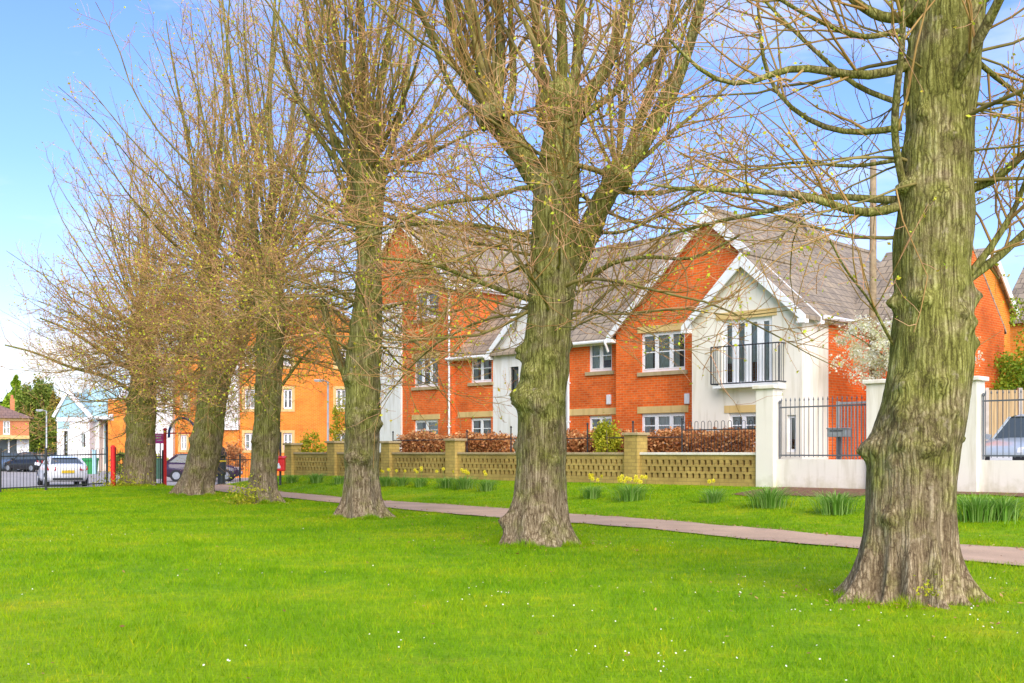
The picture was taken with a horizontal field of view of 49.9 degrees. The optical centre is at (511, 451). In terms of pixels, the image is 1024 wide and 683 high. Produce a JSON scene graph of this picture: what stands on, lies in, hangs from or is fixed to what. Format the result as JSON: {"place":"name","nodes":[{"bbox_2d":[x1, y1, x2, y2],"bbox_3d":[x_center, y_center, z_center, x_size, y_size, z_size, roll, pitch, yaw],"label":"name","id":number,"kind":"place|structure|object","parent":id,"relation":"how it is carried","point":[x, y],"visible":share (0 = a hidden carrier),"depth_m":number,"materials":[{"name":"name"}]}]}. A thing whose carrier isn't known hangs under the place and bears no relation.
{"place":"outdoors","nodes":[
{"label":"outdoors","id":0,"kind":"place"},
{"bbox_2d":[2,470,248,487],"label":"car park","id":1,"kind":"structure","parent":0,"point":[29,478],"depth_m":58.59,"materials":[{"name":"asphalt"}]},
{"bbox_2d":[2,453,28,470],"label":"parked car","id":2,"kind":"object","parent":1,"relation":"on","point":[6,459],"visible":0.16,"depth_m":85.79,"materials":[{"name":"grey paint"}]},
{"bbox_2d":[4,452,48,471],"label":"parked car","id":3,"kind":"object","parent":1,"relation":"on","point":[29,464],"visible":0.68,"depth_m":83.17,"materials":[{"name":"black paint"}]},
{"bbox_2d":[36,409,46,447],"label":"street lamp","id":4,"kind":"object","parent":1,"relation":"on","point":[46,422],"visible":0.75,"depth_m":69.95,"materials":[{"name":"metal"}]},
{"bbox_2d":[35,456,87,485],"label":"parked car","id":5,"kind":"object","parent":1,"relation":"on","point":[68,470],"visible":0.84,"depth_m":47.95,"materials":[{"name":"white paint"}]},
{"bbox_2d":[81,458,98,473],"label":"skip bin","id":6,"kind":"object","parent":1,"relation":"on","point":[90,465],"visible":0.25,"depth_m":76.00,"materials":[{"name":"green plastic"}]},
{"bbox_2d":[92,450,95,473],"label":"blue post","id":7,"kind":"object","parent":1,"relation":"on","point":[93,463],"visible":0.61,"depth_m":75.90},
{"bbox_2d":[109,444,124,475],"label":"hedge bush","id":8,"kind":"object","parent":1,"relation":"on","point":[120,464],"visible":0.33,"depth_m":61.88,"materials":[{"name":"green plant"}]},
{"bbox_2d":[156,458,161,478],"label":"utility cabinet","id":9,"kind":"object","parent":1,"relation":"on","point":[159,468],"visible":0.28,"depth_m":62.00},
{"bbox_2d":[161,454,242,481],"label":"parked car","id":10,"kind":"object","parent":1,"relation":"on","point":[175,468],"visible":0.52,"depth_m":56.10,"materials":[{"name":"blue paint"}]},
{"bbox_2d":[223,436,248,470],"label":"hedge bush","id":11,"kind":"object","parent":1,"relation":"on","point":[233,451],"visible":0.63,"depth_m":59.80,"materials":[{"name":"brown plant"}]},
{"bbox_2d":[314,379,328,440],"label":"street lamp","id":12,"kind":"object","parent":1,"relation":"on","point":[316,380],"visible":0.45,"depth_m":51.96,"materials":[{"name":"metal"}]},
{"bbox_2d":[0,474,1023,682],"bbox_3d":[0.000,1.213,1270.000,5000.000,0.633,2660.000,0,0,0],"label":"ground","id":13,"kind":"structure","parent":0,"point":[496,657],"depth_m":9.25,"materials":[{"name":"plant"}]},
{"bbox_2d":[0,374,23,439],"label":"conifer","id":14,"kind":"object","parent":13,"relation":"on","point":[15,381],"visible":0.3,"depth_m":124.68,"materials":[{"name":"green plant"}]},
{"bbox_2d":[0,395,33,470],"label":"corner house","id":15,"kind":"structure","parent":13,"relation":"on","point":[11,416],"depth_m":88.47,"materials":[{"name":"brick"}]},
{"bbox_2d":[3,421,9,434],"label":"window","id":16,"kind":"structure","parent":15,"relation":"in","point":[7,427],"depth_m":88.23,"materials":[{"name":"white plastic"}]},
{"bbox_2d":[0,440,16,470],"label":"shop window","id":17,"kind":"structure","parent":15,"relation":"in","point":[3,443],"depth_m":88.27,"materials":[{"name":"grey glass"}]},
{"bbox_2d":[13,370,57,451],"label":"broadleaf tree","id":18,"kind":"object","parent":13,"relation":"on","point":[44,390],"visible":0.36,"depth_m":117.19,"materials":[{"name":"green plant"}]},
{"bbox_2d":[29,406,66,452],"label":"broadleaf tree","id":19,"kind":"object","parent":13,"relation":"on","point":[34,444],"visible":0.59,"depth_m":103.12,"materials":[{"name":"green plant"}]},
{"bbox_2d":[0,447,107,491],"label":"bow top railing","id":20,"kind":"object","parent":13,"relation":"on","point":[57,455],"visible":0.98,"depth_m":38.41,"materials":[{"name":"metal"}]},
{"bbox_2d":[44,390,66,454],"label":"broadleaf tree","id":21,"kind":"object","parent":13,"relation":"on","point":[52,403],"visible":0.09,"depth_m":107.57,"materials":[{"name":"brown plant"}]},
{"bbox_2d":[52,389,127,470],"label":"blue roofed hall","id":22,"kind":"structure","parent":13,"relation":"on","point":[100,443],"depth_m":86.71,"materials":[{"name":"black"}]},
{"bbox_2d":[64,431,67,454],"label":"window","id":23,"kind":"structure","parent":22,"relation":"in","point":[64,431],"depth_m":86.08,"materials":[{"name":"black plastic"}]},
{"bbox_2d":[80,433,85,447],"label":"window","id":24,"kind":"structure","parent":22,"relation":"in","point":[82,438],"depth_m":86.10,"materials":[{"name":"white plastic"}]},
{"bbox_2d":[104,419,105,463],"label":"tall window","id":25,"kind":"structure","parent":22,"relation":"in","point":[105,419],"depth_m":88.10,"materials":[{"name":"glass"}]},
{"bbox_2d":[110,445,115,485],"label":"gate post","id":26,"kind":"object","parent":13,"relation":"on","point":[112,447],"visible":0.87,"depth_m":40.33,"materials":[{"name":"metal"}]},
{"bbox_2d":[79,465,162,486],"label":"weeds","id":27,"kind":"object","parent":13,"relation":"on","point":[120,483],"visible":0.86,"depth_m":40.24,"materials":[{"name":"green plant"}]},
{"bbox_2d":[115,448,162,484],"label":"bow top railing","id":28,"kind":"object","parent":13,"relation":"on","point":[122,454],"visible":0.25,"depth_m":42.79,"materials":[{"name":"metal"}]},
{"bbox_2d":[0,89,283,485],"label":"lime tree","id":29,"kind":"object","parent":13,"relation":"on","point":[139,457],"visible":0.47,"depth_m":40.66,"materials":[{"name":"brown plant"}]},
{"bbox_2d":[155,433,162,450],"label":"notice sign","id":30,"kind":"object","parent":13,"relation":"on","point":[160,440],"visible":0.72,"depth_m":43.10,"materials":[{"name":"purple metal"}]},
{"bbox_2d":[163,417,193,484],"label":"gateway arch","id":31,"kind":"structure","parent":13,"relation":"on","point":[165,455],"depth_m":42.95,"materials":[{"name":"red paint"}]},
{"bbox_2d":[155,322,227,458],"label":"apartment block","id":32,"kind":"structure","parent":13,"relation":"on","point":[172,446],"depth_m":75.97,"materials":[{"name":"orange brick"}]},
{"bbox_2d":[178,434,188,451],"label":"window","id":33,"kind":"structure","parent":32,"relation":"in","point":[184,438],"depth_m":75.97,"materials":[{"name":"white plastic"}]},
{"bbox_2d":[216,447,226,484],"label":"litter bin","id":34,"kind":"object","parent":13,"relation":"on","point":[222,471],"visible":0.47,"depth_m":44.85,"materials":[{"name":"black paint"}]},
{"bbox_2d":[36,0,428,503],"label":"lime tree","id":35,"kind":"object","parent":13,"relation":"on","point":[265,441],"visible":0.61,"depth_m":28.75,"materials":[{"name":"brown plant"}]},
{"bbox_2d":[216,453,250,483],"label":"bow top railing","id":36,"kind":"object","parent":13,"relation":"on","point":[240,459],"visible":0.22,"depth_m":46.97,"materials":[{"name":"metal"}]},
{"bbox_2d":[44,0,423,495],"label":"lime tree","id":37,"kind":"object","parent":13,"relation":"on","point":[199,474],"visible":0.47,"depth_m":33.66,"materials":[{"name":"brown plant"}]},
{"bbox_2d":[214,469,277,504],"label":"weeds","id":38,"kind":"object","parent":13,"relation":"on","point":[242,497],"visible":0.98,"depth_m":28.37,"materials":[{"name":"green plant"}]},
{"bbox_2d":[277,432,286,485],"bbox_3d":[-8.425,0.292,39.855,0.460,2.038,0.370,0,0,0],"label":"dog waste bin","id":39,"kind":"object","parent":13,"relation":"on","point":[281,463],"visible":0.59,"depth_m":39.73,"materials":[{"name":"red paint"}]},
{"bbox_2d":[224,297,350,477],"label":"apartment block","id":40,"kind":"structure","parent":13,"relation":"on","point":[305,410],"depth_m":65.00,"materials":[{"name":"paint"}]},
{"bbox_2d":[242,430,252,452],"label":"window","id":41,"kind":"structure","parent":40,"relation":"in","point":[247,432],"depth_m":64.98,"materials":[{"name":"white plastic"}]},
{"bbox_2d":[242,386,254,411],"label":"window","id":42,"kind":"structure","parent":40,"relation":"in","point":[247,387],"depth_m":65.06,"materials":[{"name":"white plastic"}]},
{"bbox_2d":[280,430,294,452],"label":"window","id":43,"kind":"structure","parent":40,"relation":"in","point":[289,435],"depth_m":64.98,"materials":[{"name":"white plastic"}]},
{"bbox_2d":[281,386,294,411],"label":"window","id":44,"kind":"structure","parent":40,"relation":"in","point":[286,409],"depth_m":64.98,"materials":[{"name":"white plastic"}]},
{"bbox_2d":[333,386,344,411],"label":"window","id":45,"kind":"structure","parent":40,"relation":"in","point":[336,393],"depth_m":65.07,"materials":[{"name":"white plastic"}]},
{"bbox_2d":[333,430,344,440],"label":"window","id":46,"kind":"structure","parent":40,"relation":"in","point":[342,436],"depth_m":65.07,"materials":[{"name":"white plastic"}]},
{"bbox_2d":[283,475,301,482],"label":"daffodil clump","id":47,"kind":"object","parent":13,"relation":"on","point":[291,480],"visible":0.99,"depth_m":40.09,"materials":[{"name":"green plant"}]},
{"bbox_2d":[296,428,327,451],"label":"golden shrub","id":48,"kind":"object","parent":13,"relation":"on","point":[307,441],"visible":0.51,"depth_m":43.31,"materials":[{"name":"yellow plant"}]},
{"bbox_2d":[302,473,330,482],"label":"daffodil clump","id":49,"kind":"object","parent":13,"relation":"on","point":[316,478],"visible":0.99,"depth_m":39.14,"materials":[{"name":"green plant"}]},
{"bbox_2d":[327,475,343,483],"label":"daffodil clump","id":50,"kind":"object","parent":13,"relation":"on","point":[337,480],"visible":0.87,"depth_m":37.98,"materials":[{"name":"green plant"}]},
{"bbox_2d":[329,388,345,440],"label":"forsythia","id":51,"kind":"object","parent":13,"relation":"on","point":[335,412],"visible":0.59,"depth_m":55.80,"materials":[{"name":"green plant"}]},
{"bbox_2d":[118,0,592,518],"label":"lime tree","id":52,"kind":"object","parent":13,"relation":"on","point":[361,495],"visible":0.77,"depth_m":22.20,"materials":[{"name":"brown plant"}]},
{"bbox_2d":[379,468,399,486],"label":"daffodil clump","id":53,"kind":"object","parent":13,"relation":"on","point":[386,481],"visible":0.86,"depth_m":35.68,"materials":[{"name":"green plant"}]},
{"bbox_2d":[389,469,414,485],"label":"daffodil clump","id":54,"kind":"object","parent":13,"relation":"on","point":[403,481],"visible":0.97,"depth_m":35.18,"materials":[{"name":"green plant"}]},
{"bbox_2d":[411,466,437,486],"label":"daffodil clump","id":55,"kind":"object","parent":13,"relation":"on","point":[421,482],"visible":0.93,"depth_m":34.39,"materials":[{"name":"green plant"}]},
{"bbox_2d":[349,212,530,451],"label":"tall gabled house","id":56,"kind":"structure","parent":13,"relation":"on","point":[431,411],"depth_m":46.15,"materials":[{"name":"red brick"}]},
{"bbox_2d":[411,352,439,390],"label":"window","id":57,"kind":"structure","parent":56,"relation":"in","point":[424,387],"depth_m":45.63,"materials":[{"name":"white plastic"}]},
{"bbox_2d":[412,414,439,447],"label":"window","id":58,"kind":"structure","parent":56,"relation":"in","point":[419,422],"depth_m":45.53,"materials":[{"name":"white plastic"}]},
{"bbox_2d":[413,285,439,322],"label":"window","id":59,"kind":"structure","parent":56,"relation":"in","point":[435,316],"depth_m":45.52,"materials":[{"name":"white plastic"}]},
{"bbox_2d":[425,467,455,487],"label":"daffodil clump","id":60,"kind":"object","parent":13,"relation":"on","point":[445,482],"visible":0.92,"depth_m":33.33,"materials":[{"name":"green plant"}]},
{"bbox_2d":[396,429,516,451],"bbox_3d":[-1.987,0.027,38.070,5.630,1.750,0.886,0,0,45],"label":"beech hedge","id":61,"kind":"object","parent":13,"relation":"on","point":[427,443],"visible":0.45,"depth_m":37.82,"materials":[{"name":"brown plant"}]},
{"bbox_2d":[446,468,481,489],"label":"daffodil clump","id":62,"kind":"object","parent":13,"relation":"on","point":[464,482],"visible":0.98,"depth_m":32.53,"materials":[{"name":"green plant"}]},
{"bbox_2d":[473,470,500,491],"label":"daffodil clump","id":63,"kind":"object","parent":13,"relation":"on","point":[487,485],"visible":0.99,"depth_m":31.42,"materials":[{"name":"green plant"}]},
{"bbox_2d":[7,483,1023,678],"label":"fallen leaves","id":64,"kind":"object","parent":13,"relation":"on","point":[1001,595],"visible":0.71,"depth_m":16.07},
{"bbox_2d":[283,432,755,486],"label":"screen wall","id":65,"kind":"structure","parent":13,"relation":"on","point":[735,469],"depth_m":32.51,"materials":[{"name":"stone"}]},
{"bbox_2d":[27,528,1017,680],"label":"daisies","id":66,"kind":"object","parent":13,"relation":"on","point":[615,621],"visible":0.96,"depth_m":8.23,"materials":[{"name":"white plant"}]},
{"bbox_2d":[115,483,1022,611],"bbox_3d":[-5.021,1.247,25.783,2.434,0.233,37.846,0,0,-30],"label":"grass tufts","id":67,"kind":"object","parent":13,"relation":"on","point":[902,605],"visible":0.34,"depth_m":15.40,"materials":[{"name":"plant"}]},
{"bbox_2d":[255,0,884,547],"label":"lime tree","id":68,"kind":"object","parent":13,"relation":"on","point":[551,172],"visible":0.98,"depth_m":15.65,"materials":[{"name":"brown plant"}]},
{"bbox_2d":[392,418,755,451],"bbox_3d":[1.054,-0.003,34.045,14.988,1.905,0.070,0,0,45],"label":"hoop railing","id":69,"kind":"object","parent":13,"relation":"on","point":[701,429],"visible":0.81,"depth_m":30.28,"materials":[{"name":"metal"}]},
{"bbox_2d":[572,473,608,498],"bbox_3d":[2.068,0.846,27.604,1.300,0.666,1.434,0,0,-34],"label":"daffodil clump","id":70,"kind":"object","parent":13,"relation":"on","point":[590,492],"visible":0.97,"depth_m":27.53,"materials":[{"name":"green plant"}]},
{"bbox_2d":[588,412,623,451],"bbox_3d":[2.792,-0.389,32.421,1.114,1.562,0.813,0,0,0],"label":"golden shrub","id":71,"kind":"object","parent":13,"relation":"on","point":[603,430],"visible":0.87,"depth_m":32.27,"materials":[{"name":"yellow plant"}]},
{"bbox_2d":[609,474,656,501],"bbox_3d":[2.873,0.852,26.538,1.607,0.659,1.683,0,0,-13],"label":"daffodil clump","id":72,"kind":"object","parent":13,"relation":"on","point":[633,494],"visible":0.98,"depth_m":26.36,"materials":[{"name":"green plant"}]},
{"bbox_2d":[445,214,831,451],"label":"terraced house","id":73,"kind":"structure","parent":13,"relation":"on","point":[591,392],"depth_m":41.98,"materials":[{"name":"red brick"}]},
{"bbox_2d":[467,359,493,385],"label":"window","id":74,"kind":"structure","parent":73,"relation":"in","point":[486,381],"depth_m":43.44,"materials":[{"name":"white plastic"}]},
{"bbox_2d":[472,417,490,434],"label":"window","id":75,"kind":"structure","parent":73,"relation":"in","point":[485,422],"depth_m":43.47,"materials":[{"name":"white plastic"}]},
{"bbox_2d":[511,367,517,391],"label":"window","id":76,"kind":"structure","parent":73,"relation":"in","point":[514,370],"depth_m":42.28,"materials":[{"name":"glass"}]},
{"bbox_2d":[585,344,613,375],"bbox_3d":[2.938,-3.110,36.262,1.216,1.161,0.245,0,0,45],"label":"window","id":77,"kind":"structure","parent":73,"relation":"in","point":[598,354],"depth_m":36.30,"materials":[{"name":"white plastic"}]},
{"bbox_2d":[590,415,611,430],"bbox_3d":[2.983,-0.682,36.309,0.996,1.031,0.117,0,0,45],"label":"window","id":78,"kind":"structure","parent":73,"relation":"in","point":[593,419],"depth_m":36.47,"materials":[{"name":"white plastic"}]},
{"bbox_2d":[566,425,755,451],"bbox_3d":[4.096,0.068,32.061,6.901,1.668,0.889,0,0,45],"label":"beech hedge","id":79,"kind":"object","parent":13,"relation":"on","point":[660,444],"visible":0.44,"depth_m":31.07,"materials":[{"name":"brown plant"}]},
{"bbox_2d":[696,478,734,503],"bbox_3d":[4.543,0.868,24.771,1.326,0.566,1.402,0,0,-29],"label":"daffodil clump","id":80,"kind":"object","parent":13,"relation":"on","point":[711,497],"visible":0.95,"depth_m":24.68,"materials":[{"name":"green plant"}]},
{"bbox_2d":[735,485,805,508],"bbox_3d":[5.375,0.939,23.215,2.024,0.480,2.063,0,0,0],"label":"daffodil clump","id":81,"kind":"object","parent":13,"relation":"on","point":[768,498],"visible":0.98,"depth_m":23.00,"materials":[{"name":"green plant"}]},
{"bbox_2d":[527,0,1023,608],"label":"lime tree","id":82,"kind":"object","parent":13,"relation":"on","point":[909,448],"visible":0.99,"depth_m":9.78,"materials":[{"name":"brown plant"}]},
{"bbox_2d":[606,205,1006,458],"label":"gabled house","id":83,"kind":"structure","parent":13,"relation":"on","point":[659,391],"depth_m":31.88,"materials":[{"name":"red brick"}]},
{"bbox_2d":[637,322,687,376],"bbox_3d":[4.676,-3.148,33.983,1.921,1.564,0.245,0,0,45],"label":"window","id":84,"kind":"structure","parent":83,"relation":"in","point":[663,365],"depth_m":34.06,"materials":[{"name":"white plastic"}]},
{"bbox_2d":[637,405,688,447],"bbox_3d":[4.684,-0.737,33.976,1.941,1.357,0.245,0,0,45],"label":"window","id":85,"kind":"structure","parent":83,"relation":"in","point":[664,417],"depth_m":34.04,"materials":[{"name":"white plastic"}]},
{"bbox_2d":[724,405,755,450],"bbox_3d":[6.520,-0.679,30.965,1.193,1.278,0.245,0,0,45],"label":"window","id":86,"kind":"structure","parent":83,"relation":"in","point":[734,414],"depth_m":30.99,"materials":[{"name":"white plastic"}]},
{"bbox_2d":[716,307,776,384],"bbox_3d":[6.614,-2.911,30.904,1.967,2.109,0.197,0,0,45],"label":"french window","id":87,"kind":"structure","parent":83,"relation":"in","point":[759,335],"depth_m":30.84,"materials":[{"name":"white plastic"}]},
{"bbox_2d":[788,415,795,451],"bbox_3d":[7.668,-0.503,29.927,0.274,1.007,0.105,0,0,45],"label":"window","id":88,"kind":"structure","parent":83,"relation":"in","point":[793,417],"depth_m":29.96,"materials":[{"name":"white plastic"}]},
{"bbox_2d":[796,490,864,514],"bbox_3d":[6.228,0.977,21.530,2.128,0.480,2.009,0,0,-33],"label":"daffodil clump","id":89,"kind":"object","parent":13,"relation":"on","point":[834,504],"visible":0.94,"depth_m":21.27,"materials":[{"name":"green plant"}]},
{"bbox_2d":[752,376,1023,492],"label":"rendered wall","id":90,"kind":"structure","parent":13,"relation":"on","point":[977,473],"depth_m":26.40,"materials":[{"name":"paint"}]},
{"bbox_2d":[779,396,865,458],"bbox_3d":[7.651,-0.600,27.072,2.467,1.540,0.070,0,0,45],"label":"spear railing","id":91,"kind":"object","parent":90,"relation":"on","point":[780,428],"visible":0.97,"depth_m":27.25,"materials":[{"name":"grey metal"}]},
{"bbox_2d":[982,390,1023,459],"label":"spear railing","id":92,"kind":"object","parent":90,"relation":"on","point":[985,401],"visible":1,"depth_m":24.20,"materials":[{"name":"grey metal"}]},
{"bbox_2d":[913,574,948,595],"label":"weeds","id":93,"kind":"object","parent":13,"relation":"on","point":[926,589],"visible":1,"depth_m":9.42,"materials":[{"name":"yellow plant"}]},
{"bbox_2d":[880,248,1018,373],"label":"brick house","id":94,"kind":"structure","parent":13,"relation":"on","point":[1003,292],"depth_m":38.79,"materials":[{"name":"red brick"}]},
{"bbox_2d":[957,492,1023,523],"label":"daffodil clump","id":95,"kind":"object","parent":13,"relation":"on","point":[977,511],"visible":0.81,"depth_m":19.01,"materials":[{"name":"green plant"}]},
{"bbox_2d":[972,495,1023,521],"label":"daffodil clump","id":96,"kind":"object","parent":13,"relation":"on","point":[1008,512],"visible":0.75,"depth_m":18.97,"materials":[{"name":"green plant"}]},
{"bbox_2d":[1010,267,1023,363],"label":"distant house","id":97,"kind":"structure","parent":13,"relation":"on","point":[1018,290],"depth_m":43.67,"materials":[{"name":"orange brick"}]},
{"bbox_2d":[0,0,1023,443],"label":"sky","id":98,"kind":"structure","parent":0,"point":[38,46],"materials":[{"name":"blue"}]},
{"bbox_2d":[215,484,1023,565],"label":"path","id":99,"kind":"structure","parent":0,"point":[988,553],"depth_m":19.18,"materials":[{"name":"concrete"}]},
{"bbox_2d":[734,487,1023,496],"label":"soil","id":100,"kind":"structure","parent":0,"point":[819,490],"depth_m":25.43,"materials":[{"name":"soil"}]},
{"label":"driveway","id":101,"kind":"structure","parent":0,"visible":0},
{"bbox_2d":[826,428,851,458],"bbox_3d":[8.145,0.123,27.413,0.554,1.453,0.280,0,0,45],"label":"sign","id":102,"kind":"object","parent":101,"relation":"on","point":[844,432],"visible":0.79,"depth_m":27.33,"materials":[{"name":"metal"}]},
{"bbox_2d":[836,401,865,458],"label":"metal gate","id":103,"kind":"structure","parent":101,"relation":"on","point":[851,403],"depth_m":27.43,"materials":[{"name":"metal"}]},
{"bbox_2d":[865,159,879,378],"bbox_3d":[9.773,-3.580,29.797,0.381,8.661,0.209,0,0,22],"label":"telegraph pole","id":104,"kind":"object","parent":101,"relation":"on","point":[872,261],"visible":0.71,"depth_m":29.73,"materials":[{"name":"brown wood"}]},
{"bbox_2d":[822,288,1000,390],"bbox_3d":[10.611,-1.840,29.228,4.881,5.110,2.447,0,0,0],"label":"blossom tree","id":105,"kind":"object","parent":101,"relation":"on","point":[878,355],"visible":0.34,"depth_m":29.21,"materials":[{"name":"beige plant"}]},
{"bbox_2d":[985,414,1023,459],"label":"parked car","id":106,"kind":"object","parent":101,"relation":"on","point":[1011,436],"visible":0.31,"depth_m":26.49,"materials":[{"name":"silver metal"}]},
{"bbox_2d":[985,388,1023,440],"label":"board fence","id":107,"kind":"object","parent":101,"relation":"on","point":[1006,409],"visible":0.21,"depth_m":31.50,"materials":[{"name":"wood"}]},
{"bbox_2d":[988,345,1023,389],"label":"leafy tree","id":108,"kind":"object","parent":101,"relation":"on","point":[1012,378],"visible":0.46,"depth_m":33.50,"materials":[{"name":"green plant"}]},
{"bbox_2d":[1009,294,1023,369],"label":"leafy tree","id":109,"kind":"object","parent":101,"relation":"on","point":[1012,318],"visible":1,"depth_m":32.29,"materials":[{"name":"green plant"}]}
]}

